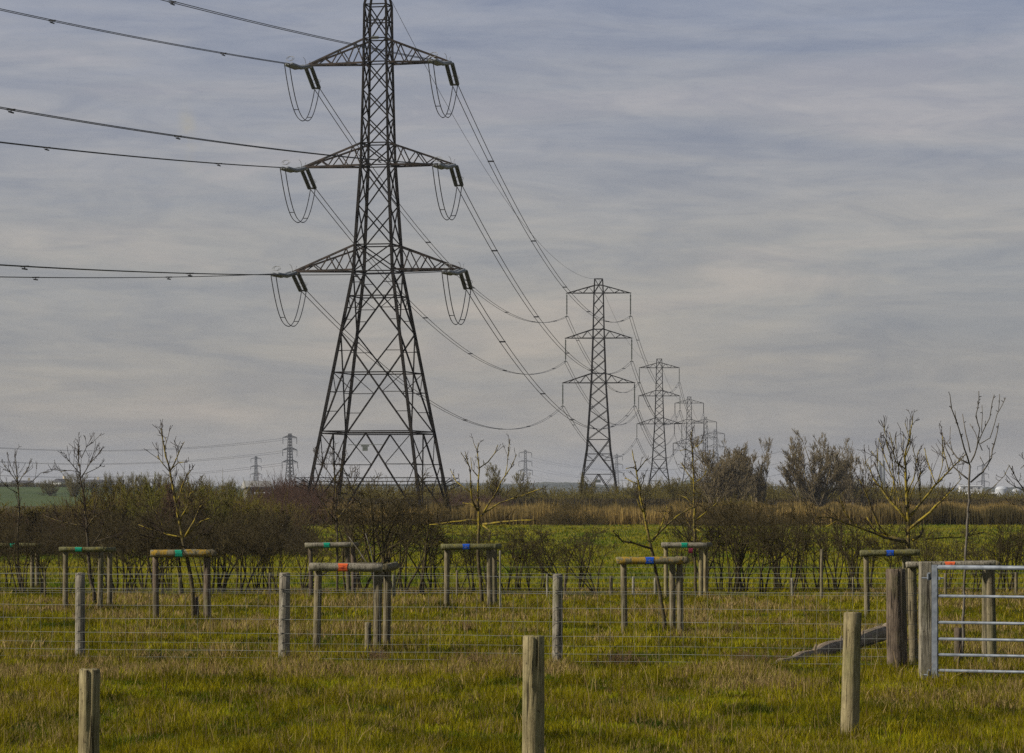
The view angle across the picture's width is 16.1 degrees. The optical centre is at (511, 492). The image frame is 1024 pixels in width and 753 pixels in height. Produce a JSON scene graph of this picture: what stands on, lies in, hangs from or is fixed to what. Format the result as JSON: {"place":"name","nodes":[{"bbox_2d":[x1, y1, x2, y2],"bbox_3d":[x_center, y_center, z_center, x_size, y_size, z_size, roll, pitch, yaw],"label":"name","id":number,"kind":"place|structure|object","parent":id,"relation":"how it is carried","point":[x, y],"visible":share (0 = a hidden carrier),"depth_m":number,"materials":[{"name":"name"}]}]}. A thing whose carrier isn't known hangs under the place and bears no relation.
{"place":"outdoors","nodes":[
{"label":"outdoors","id":0,"kind":"place"},
{"bbox_2d":[0,487,243,505],"bbox_3d":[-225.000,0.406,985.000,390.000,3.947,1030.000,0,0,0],"label":"sloping field","id":1,"kind":"structure","parent":0,"point":[29,496],"depth_m":690.10,"materials":[{"name":"plant"}]},
{"bbox_2d":[484,462,506,500],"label":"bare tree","id":2,"kind":"object","parent":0,"point":[494,478],"visible":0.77,"depth_m":419.68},
{"bbox_2d":[0,583,1023,752],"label":"grass","id":3,"kind":"structure","parent":0,"point":[981,694],"depth_m":40.18,"materials":[{"name":"plant"}]},
{"bbox_2d":[0,495,1023,752],"bbox_3d":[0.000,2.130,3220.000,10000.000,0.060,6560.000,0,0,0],"label":"ground","id":4,"kind":"structure","parent":0,"point":[536,579],"depth_m":101.27,"materials":[{"name":"plant"}]},
{"bbox_2d":[0,512,45,592],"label":"hedge shrub","id":5,"kind":"object","parent":4,"relation":"on","point":[15,546],"visible":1,"depth_m":75.10,"materials":[{"name":"plant"}]},
{"bbox_2d":[0,446,56,586],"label":"young tree","id":6,"kind":"object","parent":4,"relation":"on","point":[17,486],"visible":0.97,"depth_m":75.96,"materials":[{"name":"brown plant"}]},
{"bbox_2d":[14,504,47,547],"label":"bare bush","id":7,"kind":"object","parent":4,"relation":"on","point":[32,513],"visible":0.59,"depth_m":127.90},
{"bbox_2d":[15,524,74,593],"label":"hedge shrub","id":8,"kind":"object","parent":4,"relation":"on","point":[45,562],"visible":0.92,"depth_m":75.30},
{"bbox_2d":[47,528,86,591],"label":"hedge shrub","id":9,"kind":"object","parent":4,"relation":"on","point":[60,555],"visible":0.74,"depth_m":74.75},
{"bbox_2d":[40,432,128,606],"bbox_3d":[-7.678,0.538,65.003,1.638,3.250,0.740,0,0,0],"label":"young tree","id":10,"kind":"object","parent":4,"relation":"on","point":[86,526],"visible":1,"depth_m":64.98,"materials":[{"name":"brown plant"}]},
{"bbox_2d":[59,547,115,609],"bbox_3d":[-7.599,1.601,64.890,0.921,1.264,1.023,0,-1,0],"label":"tree guard","id":11,"kind":"object","parent":4,"relation":"on","point":[99,550],"visible":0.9,"depth_m":64.46,"materials":[{"name":"brown wood"}]},
{"bbox_2d":[78,668,99,752],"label":"wooden post","id":12,"kind":"object","parent":4,"relation":"on","point":[89,711],"visible":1,"depth_m":21.35,"materials":[{"name":"brown wood"}]},
{"bbox_2d":[65,489,138,591],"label":"hedge shrub","id":13,"kind":"object","parent":4,"relation":"on","point":[106,517],"visible":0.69,"depth_m":76.14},
{"bbox_2d":[99,471,138,532],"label":"bare bush","id":14,"kind":"object","parent":4,"relation":"on","point":[125,500],"visible":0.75,"depth_m":137.95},
{"bbox_2d":[89,510,167,593],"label":"hedge shrub","id":15,"kind":"object","parent":4,"relation":"on","point":[121,552],"visible":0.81,"depth_m":74.76,"materials":[{"name":"plant"}]},
{"bbox_2d":[122,472,170,533],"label":"bare bush","id":16,"kind":"object","parent":4,"relation":"on","point":[150,491],"visible":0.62,"depth_m":132.07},
{"bbox_2d":[101,496,192,589],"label":"hedge shrub","id":17,"kind":"object","parent":4,"relation":"on","point":[142,585],"visible":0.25,"depth_m":78.26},
{"bbox_2d":[114,496,199,589],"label":"hedge shrub","id":18,"kind":"object","parent":4,"relation":"on","point":[151,541],"visible":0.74,"depth_m":74.81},
{"bbox_2d":[136,521,178,593],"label":"hedge shrub","id":19,"kind":"object","parent":4,"relation":"on","point":[149,567],"visible":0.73,"depth_m":74.56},
{"bbox_2d":[0,468,328,542],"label":"scrub","id":20,"kind":"object","parent":4,"relation":"on","point":[276,504],"visible":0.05,"depth_m":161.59,"materials":[{"name":"plant"}]},
{"bbox_2d":[0,504,332,557],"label":"bramble","id":21,"kind":"object","parent":4,"relation":"on","point":[301,539],"visible":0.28,"depth_m":124.52,"materials":[{"name":"plant"}]},
{"bbox_2d":[146,500,197,593],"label":"hedge shrub","id":22,"kind":"object","parent":4,"relation":"on","point":[176,528],"visible":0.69,"depth_m":74.76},
{"bbox_2d":[138,419,219,620],"bbox_3d":[-5.333,0.493,57.985,1.346,3.344,0.913,0,0,0],"label":"young tree","id":23,"kind":"object","parent":4,"relation":"on","point":[181,536],"visible":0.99,"depth_m":57.97,"materials":[{"name":"brown plant"}]},
{"bbox_2d":[150,549,216,620],"bbox_3d":[-5.254,1.571,58.405,1.056,1.320,1.119,0,0,0],"label":"tree guard","id":24,"kind":"object","parent":4,"relation":"on","point":[206,554],"visible":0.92,"depth_m":57.95,"materials":[{"name":"brown wood"}]},
{"bbox_2d":[174,474,219,544],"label":"bare bush","id":25,"kind":"object","parent":4,"relation":"on","point":[188,510],"visible":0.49,"depth_m":135.79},
{"bbox_2d":[97,490,301,540],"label":"olive scrub","id":26,"kind":"object","parent":4,"relation":"on","point":[203,510],"visible":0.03,"depth_m":143.70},
{"bbox_2d":[199,482,237,535],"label":"bare bush","id":27,"kind":"object","parent":4,"relation":"on","point":[218,510],"visible":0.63,"depth_m":130.01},
{"bbox_2d":[188,504,260,591],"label":"hedge shrub","id":28,"kind":"object","parent":4,"relation":"on","point":[222,585],"visible":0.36,"depth_m":76.29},
{"bbox_2d":[183,493,274,592],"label":"hedge shrub","id":29,"kind":"object","parent":4,"relation":"on","point":[221,565],"visible":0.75,"depth_m":74.96,"materials":[{"name":"plant"}]},
{"bbox_2d":[205,500,291,595],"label":"hedge shrub","id":30,"kind":"object","parent":4,"relation":"on","point":[236,555],"visible":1,"depth_m":74.03,"materials":[{"name":"plant"}]},
{"bbox_2d":[236,524,275,592],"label":"hedge shrub","id":31,"kind":"object","parent":4,"relation":"on","point":[249,566],"visible":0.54,"depth_m":75.31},
{"bbox_2d":[255,530,297,593],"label":"hedge shrub","id":32,"kind":"object","parent":4,"relation":"on","point":[271,570],"visible":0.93,"depth_m":74.68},
{"bbox_2d":[279,525,343,589],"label":"hedge shrub","id":33,"kind":"object","parent":4,"relation":"on","point":[303,585],"visible":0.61,"depth_m":77.62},
{"bbox_2d":[305,542,358,594],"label":"tree guard","id":34,"kind":"object","parent":4,"relation":"on","point":[350,582],"visible":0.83,"depth_m":72.47,"materials":[{"name":"brown wood"}]},
{"bbox_2d":[313,441,361,593],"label":"young tree","id":35,"kind":"object","parent":4,"relation":"on","point":[335,519],"visible":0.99,"depth_m":73.00,"materials":[{"name":"brown plant"}]},
{"bbox_2d":[313,495,382,591],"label":"hedge shrub","id":36,"kind":"object","parent":4,"relation":"on","point":[351,533],"visible":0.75,"depth_m":74.63,"materials":[{"name":"plant"}]},
{"bbox_2d":[308,562,399,650],"bbox_3d":[-2.085,1.569,47.698,1.158,1.312,1.114,1,1,0],"label":"tree guard","id":37,"kind":"object","parent":4,"relation":"on","point":[378,568],"visible":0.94,"depth_m":47.25,"materials":[{"name":"brown wood"}]},
{"bbox_2d":[271,0,472,511],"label":"electricity pylon","id":38,"kind":"object","parent":4,"relation":"on","point":[450,166],"visible":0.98,"depth_m":245.68,"materials":[{"name":"metal"}]},
{"bbox_2d":[0,141,284,167],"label":"power line","id":39,"kind":"object","parent":38,"relation":"attached to","point":[130,155],"visible":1,"depth_m":210.90,"materials":[{"name":"metal"}]},
{"bbox_2d":[0,8,288,63],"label":"power line","id":40,"kind":"object","parent":38,"relation":"attached to","point":[53,21],"visible":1,"depth_m":211.92,"materials":[{"name":"metal"}]},
{"bbox_2d":[0,107,436,164],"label":"power line","id":41,"kind":"object","parent":38,"relation":"attached to","point":[176,136],"visible":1,"depth_m":188.45,"materials":[{"name":"metal"}]},
{"bbox_2d":[0,264,446,276],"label":"power line","id":42,"kind":"object","parent":38,"relation":"attached to","point":[24,268],"visible":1,"depth_m":183.96,"materials":[{"name":"metal"}]},
{"bbox_2d":[162,0,432,59],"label":"power line","id":43,"kind":"object","parent":38,"relation":"attached to","point":[171,2],"visible":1,"depth_m":207.79,"materials":[{"name":"metal"}]},
{"bbox_2d":[311,189,565,374],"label":"power line","id":44,"kind":"object","parent":38,"relation":"attached to","point":[411,302],"visible":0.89,"depth_m":329.45,"materials":[{"name":"metal"}]},
{"bbox_2d":[315,89,565,322],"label":"power line","id":45,"kind":"object","parent":38,"relation":"attached to","point":[409,216],"visible":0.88,"depth_m":316.95,"materials":[{"name":"metal"}]},
{"bbox_2d":[453,86,631,321],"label":"power line","id":46,"kind":"object","parent":38,"relation":"attached to","point":[532,241],"visible":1,"depth_m":312.04,"materials":[{"name":"metal"}]},
{"bbox_2d":[457,187,629,373],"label":"power line","id":47,"kind":"object","parent":38,"relation":"attached to","point":[623,368],"visible":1,"depth_m":309.55,"materials":[{"name":"metal"}]},
{"bbox_2d":[303,472,445,590],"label":"hedge shrub","id":48,"kind":"object","parent":4,"relation":"on","point":[358,581],"visible":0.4,"depth_m":77.06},
{"bbox_2d":[320,461,430,583],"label":"hedge shrub","id":49,"kind":"object","parent":4,"relation":"on","point":[362,526],"visible":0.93,"depth_m":74.77,"materials":[{"name":"plant"}]},
{"bbox_2d":[236,462,517,525],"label":"russet scrub","id":50,"kind":"object","parent":4,"relation":"on","point":[295,494],"visible":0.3,"depth_m":239.27,"materials":[{"name":"plant"}]},
{"bbox_2d":[340,465,434,589],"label":"hedge shrub","id":51,"kind":"object","parent":4,"relation":"on","point":[389,537],"visible":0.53,"depth_m":76.47,"materials":[{"name":"plant"}]},
{"bbox_2d":[380,478,465,591],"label":"hedge shrub","id":52,"kind":"object","parent":4,"relation":"on","point":[405,580],"visible":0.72,"depth_m":75.63,"materials":[{"name":"plant"}]},
{"bbox_2d":[386,505,470,589],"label":"hedge shrub","id":53,"kind":"object","parent":4,"relation":"on","point":[434,569],"visible":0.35,"depth_m":77.09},
{"bbox_2d":[397,484,469,595],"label":"hedge shrub","id":54,"kind":"object","parent":4,"relation":"on","point":[426,547],"visible":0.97,"depth_m":74.59,"materials":[{"name":"plant"}]},
{"bbox_2d":[0,572,918,664],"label":"stock fence","id":55,"kind":"object","parent":4,"relation":"on","point":[284,619],"visible":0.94,"depth_m":44.83,"materials":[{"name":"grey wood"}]},
{"bbox_2d":[441,516,499,593],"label":"hedge shrub","id":56,"kind":"object","parent":4,"relation":"on","point":[467,553],"visible":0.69,"depth_m":74.77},
{"bbox_2d":[441,543,501,608],"bbox_3d":[-0.726,1.576,65.365,1.092,1.311,1.020,0,0,0],"label":"tree guard","id":57,"kind":"object","parent":4,"relation":"on","point":[491,549],"visible":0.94,"depth_m":64.96,"materials":[{"name":"brown wood"}]},
{"bbox_2d":[459,525,508,594],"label":"hedge shrub","id":58,"kind":"object","parent":4,"relation":"on","point":[485,559],"visible":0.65,"depth_m":74.11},
{"bbox_2d":[429,434,548,604],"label":"young tree","id":59,"kind":"object","parent":4,"relation":"on","point":[478,542],"visible":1,"depth_m":65.96,"materials":[{"name":"brown plant"}]},
{"bbox_2d":[450,507,547,592],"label":"hedge shrub","id":60,"kind":"object","parent":4,"relation":"on","point":[510,572],"visible":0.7,"depth_m":75.44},
{"bbox_2d":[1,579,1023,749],"bbox_3d":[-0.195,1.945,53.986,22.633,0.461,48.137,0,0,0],"label":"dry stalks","id":61,"kind":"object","parent":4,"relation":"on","point":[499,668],"visible":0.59,"depth_m":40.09,"materials":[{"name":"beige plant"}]},
{"bbox_2d":[491,514,549,589],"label":"hedge shrub","id":62,"kind":"object","parent":4,"relation":"on","point":[518,586],"visible":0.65,"depth_m":77.85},
{"bbox_2d":[502,522,544,591],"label":"hedge shrub","id":63,"kind":"object","parent":4,"relation":"on","point":[527,565],"visible":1,"depth_m":75.42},
{"bbox_2d":[44,567,1017,597],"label":"stock fence","id":64,"kind":"object","parent":4,"relation":"on","point":[180,588],"visible":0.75,"depth_m":72.99,"materials":[{"name":"grey wood"}]},
{"bbox_2d":[522,635,544,752],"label":"wooden post","id":65,"kind":"object","parent":4,"relation":"on","point":[533,712],"visible":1,"depth_m":26.04,"materials":[{"name":"brown wood"}]},
{"bbox_2d":[517,520,597,589],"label":"hedge shrub","id":66,"kind":"object","parent":4,"relation":"on","point":[544,553],"visible":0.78,"depth_m":77.84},
{"bbox_2d":[548,513,611,588],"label":"hedge shrub","id":67,"kind":"object","parent":4,"relation":"on","point":[592,550],"visible":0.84,"depth_m":78.15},
{"bbox_2d":[555,533,618,594],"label":"hedge shrub","id":68,"kind":"object","parent":4,"relation":"on","point":[582,560],"visible":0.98,"depth_m":74.71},
{"bbox_2d":[561,278,635,492],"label":"electricity pylon","id":69,"kind":"object","parent":4,"relation":"on","point":[593,338],"visible":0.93,"depth_m":574.29,"materials":[{"name":"metal"}]},
{"bbox_2d":[616,556,688,633],"bbox_3d":[2.096,1.592,54.335,1.097,1.275,0.973,0,0,0],"label":"tree guard","id":70,"kind":"object","parent":4,"relation":"on","point":[678,561],"visible":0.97,"depth_m":53.97,"materials":[{"name":"brown wood"}]},
{"bbox_2d":[611,450,695,632],"bbox_3d":[2.109,0.758,54.609,1.646,2.810,0.465,0,0,-28],"label":"young tree","id":71,"kind":"object","parent":4,"relation":"on","point":[643,509],"visible":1,"depth_m":54.48,"materials":[{"name":"brown plant"}]},
{"bbox_2d":[636,359,681,490],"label":"electricity pylon","id":72,"kind":"object","parent":4,"relation":"on","point":[664,441],"visible":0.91,"depth_m":919.21,"materials":[{"name":"metal"}]},
{"bbox_2d":[296,473,1023,509],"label":"woodland","id":73,"kind":"object","parent":4,"relation":"on","point":[662,498],"visible":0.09,"depth_m":433.13,"materials":[{"name":"plant"}]},
{"bbox_2d":[313,493,1023,524],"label":"reeds","id":74,"kind":"object","parent":4,"relation":"on","point":[948,513],"visible":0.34,"depth_m":237.27,"materials":[{"name":"brown plant"}]},
{"bbox_2d":[529,488,807,525],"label":"hedge","id":75,"kind":"object","parent":4,"relation":"on","point":[560,517],"visible":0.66,"depth_m":232.50,"materials":[{"name":"plant"}]},
{"bbox_2d":[659,520,698,593],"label":"hedge shrub","id":76,"kind":"object","parent":4,"relation":"on","point":[678,538],"visible":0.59,"depth_m":74.73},
{"bbox_2d":[661,542,712,596],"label":"tree guard","id":77,"kind":"object","parent":4,"relation":"on","point":[703,576],"visible":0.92,"depth_m":70.96,"materials":[{"name":"brown wood"}]},
{"bbox_2d":[674,427,722,592],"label":"young tree","id":78,"kind":"object","parent":4,"relation":"on","point":[694,540],"visible":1,"depth_m":71.48,"materials":[{"name":"brown plant"}]},
{"bbox_2d":[650,488,767,584],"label":"hedge shrub","id":79,"kind":"object","parent":4,"relation":"on","point":[699,524],"visible":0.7,"depth_m":76.97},
{"bbox_2d":[685,497,752,591],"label":"hedge shrub","id":80,"kind":"object","parent":4,"relation":"on","point":[721,569],"visible":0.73,"depth_m":77.09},
{"bbox_2d":[684,436,761,505],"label":"bare tree","id":81,"kind":"object","parent":4,"relation":"on","point":[721,476],"visible":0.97,"depth_m":329.54,"materials":[{"name":"plant"}]},
{"bbox_2d":[697,441,758,504],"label":"bare tree","id":82,"kind":"object","parent":4,"relation":"on","point":[741,493],"visible":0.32,"depth_m":344.39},
{"bbox_2d":[689,482,781,591],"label":"hedge shrub","id":83,"kind":"object","parent":4,"relation":"on","point":[742,556],"visible":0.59,"depth_m":77.25,"materials":[{"name":"plant"}]},
{"bbox_2d":[711,499,762,593],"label":"hedge shrub","id":84,"kind":"object","parent":4,"relation":"on","point":[726,538],"visible":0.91,"depth_m":75.88,"materials":[{"name":"plant"}]},
{"bbox_2d":[709,513,790,591],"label":"hedge shrub","id":85,"kind":"object","parent":4,"relation":"on","point":[745,588],"visible":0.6,"depth_m":77.33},
{"bbox_2d":[738,437,771,503],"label":"bare tree","id":86,"kind":"object","parent":4,"relation":"on","point":[760,484],"visible":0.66,"depth_m":350.12,"materials":[{"name":"plant"}]},
{"bbox_2d":[720,493,805,593],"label":"hedge shrub","id":87,"kind":"object","parent":4,"relation":"on","point":[764,547],"visible":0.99,"depth_m":75.05,"materials":[{"name":"plant"}]},
{"bbox_2d":[751,518,799,590],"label":"hedge shrub","id":88,"kind":"object","parent":4,"relation":"on","point":[779,585],"visible":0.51,"depth_m":76.99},
{"bbox_2d":[739,499,821,589],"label":"hedge shrub","id":89,"kind":"object","parent":4,"relation":"on","point":[774,580],"visible":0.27,"depth_m":78.78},
{"bbox_2d":[756,496,837,593],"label":"hedge shrub","id":90,"kind":"object","parent":4,"relation":"on","point":[795,581],"visible":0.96,"depth_m":75.32,"materials":[{"name":"plant"}]},
{"bbox_2d":[776,505,824,588],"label":"hedge shrub","id":91,"kind":"object","parent":4,"relation":"on","point":[802,569],"visible":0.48,"depth_m":78.58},
{"bbox_2d":[775,428,858,507],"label":"bare tree","id":92,"kind":"object","parent":4,"relation":"on","point":[811,489],"visible":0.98,"depth_m":359.41,"materials":[{"name":"plant"}]},
{"bbox_2d":[788,518,850,587],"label":"hedge shrub","id":93,"kind":"object","parent":4,"relation":"on","point":[817,585],"visible":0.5,"depth_m":78.21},
{"bbox_2d":[776,623,886,662],"bbox_3d":[4.241,1.994,47.247,0.251,0.369,6.823,0,0,17],"label":"log","id":94,"kind":"object","parent":4,"relation":"on","point":[875,635],"visible":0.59,"depth_m":47.13,"materials":[{"name":"wood"}]},
{"bbox_2d":[803,508,866,590],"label":"hedge shrub","id":95,"kind":"object","parent":4,"relation":"on","point":[834,581],"visible":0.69,"depth_m":77.47,"materials":[{"name":"plant"}]},
{"bbox_2d":[840,611,860,737],"bbox_3d":[2.927,1.681,31.306,0.168,1.299,0.179,1,0,0],"label":"wooden post","id":96,"kind":"object","parent":4,"relation":"on","point":[850,700],"visible":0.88,"depth_m":31.24,"materials":[{"name":"brown wood"}]},
{"bbox_2d":[827,512,877,590],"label":"hedge shrub","id":97,"kind":"object","parent":4,"relation":"on","point":[852,572],"visible":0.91,"depth_m":76.37,"materials":[{"name":"plant"}]},
{"bbox_2d":[831,451,878,507],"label":"bare tree","id":98,"kind":"object","parent":4,"relation":"on","point":[849,482],"visible":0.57,"depth_m":374.93,"materials":[{"name":"plant"}]},
{"bbox_2d":[860,549,919,618],"bbox_3d":[6.255,1.585,60.355,0.994,1.284,1.006,-1,0,0],"label":"tree guard","id":99,"kind":"object","parent":4,"relation":"on","point":[905,554],"visible":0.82,"depth_m":59.94,"materials":[{"name":"brown wood"}]},
{"bbox_2d":[886,568,907,668],"bbox_3d":[4.590,1.619,43.199,0.254,1.423,0.248,-1,0,0],"label":"strainer post","id":100,"kind":"object","parent":4,"relation":"on","point":[896,622],"visible":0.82,"depth_m":43.11,"materials":[{"name":"brown wood"}]},
{"bbox_2d":[809,409,985,561],"bbox_3d":[6.444,0.377,60.979,3.339,3.568,1.567,0,0,-11],"label":"young tree","id":101,"kind":"object","parent":4,"relation":"on","point":[885,535],"visible":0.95,"depth_m":60.98,"materials":[{"name":"brown plant"}]},
{"bbox_2d":[879,525,962,592],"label":"hedge shrub","id":102,"kind":"object","parent":4,"relation":"on","point":[925,555],"visible":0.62,"depth_m":75.03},
{"bbox_2d":[918,561,931,678],"bbox_3d":[4.679,1.557,41.000,0.144,1.546,0.166,0,0,0],"label":"gate post","id":103,"kind":"object","parent":4,"relation":"on","point":[925,623],"visible":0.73,"depth_m":40.92,"materials":[{"name":"grey wood"}]},
{"bbox_2d":[905,560,1000,665],"bbox_3d":[5.376,1.529,44.368,1.195,1.399,0.996,-1,0,0],"label":"tree guard","id":104,"kind":"object","parent":4,"relation":"on","point":[988,604],"visible":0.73,"depth_m":43.95,"materials":[{"name":"brown wood"}]},
{"bbox_2d":[922,565,1023,677],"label":"field gate","id":105,"kind":"structure","parent":4,"relation":"on","point":[935,578],"depth_m":40.17,"materials":[{"name":"metal"}]},
{"bbox_2d":[942,391,1005,657],"bbox_3d":[5.714,0.459,44.846,0.739,3.403,0.939,0,0,0],"label":"young tree","id":106,"kind":"object","parent":4,"relation":"on","point":[965,549],"visible":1,"depth_m":44.99,"materials":[{"name":"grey plant"}]},
{"bbox_2d":[939,518,1023,589],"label":"hedge shrub","id":107,"kind":"object","parent":4,"relation":"on","point":[962,532],"visible":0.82,"depth_m":75.92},
{"bbox_2d":[956,525,1021,592],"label":"hedge shrub","id":108,"kind":"object","parent":4,"relation":"on","point":[973,552],"visible":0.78,"depth_m":75.50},
{"bbox_2d":[984,516,1023,591],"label":"hedge shrub","id":109,"kind":"object","parent":4,"relation":"on","point":[1008,550],"visible":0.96,"depth_m":75.60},
{"bbox_2d":[0,478,1023,494],"bbox_3d":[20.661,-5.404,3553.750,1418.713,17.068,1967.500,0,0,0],"label":"hills","id":110,"kind":"structure","parent":0,"point":[552,484],"depth_m":3072.75,"materials":[{"name":"plant"}]},
{"bbox_2d":[0,0,1023,488],"label":"sky","id":111,"kind":"structure","parent":0,"point":[811,212],"materials":[{"name":"grey"}]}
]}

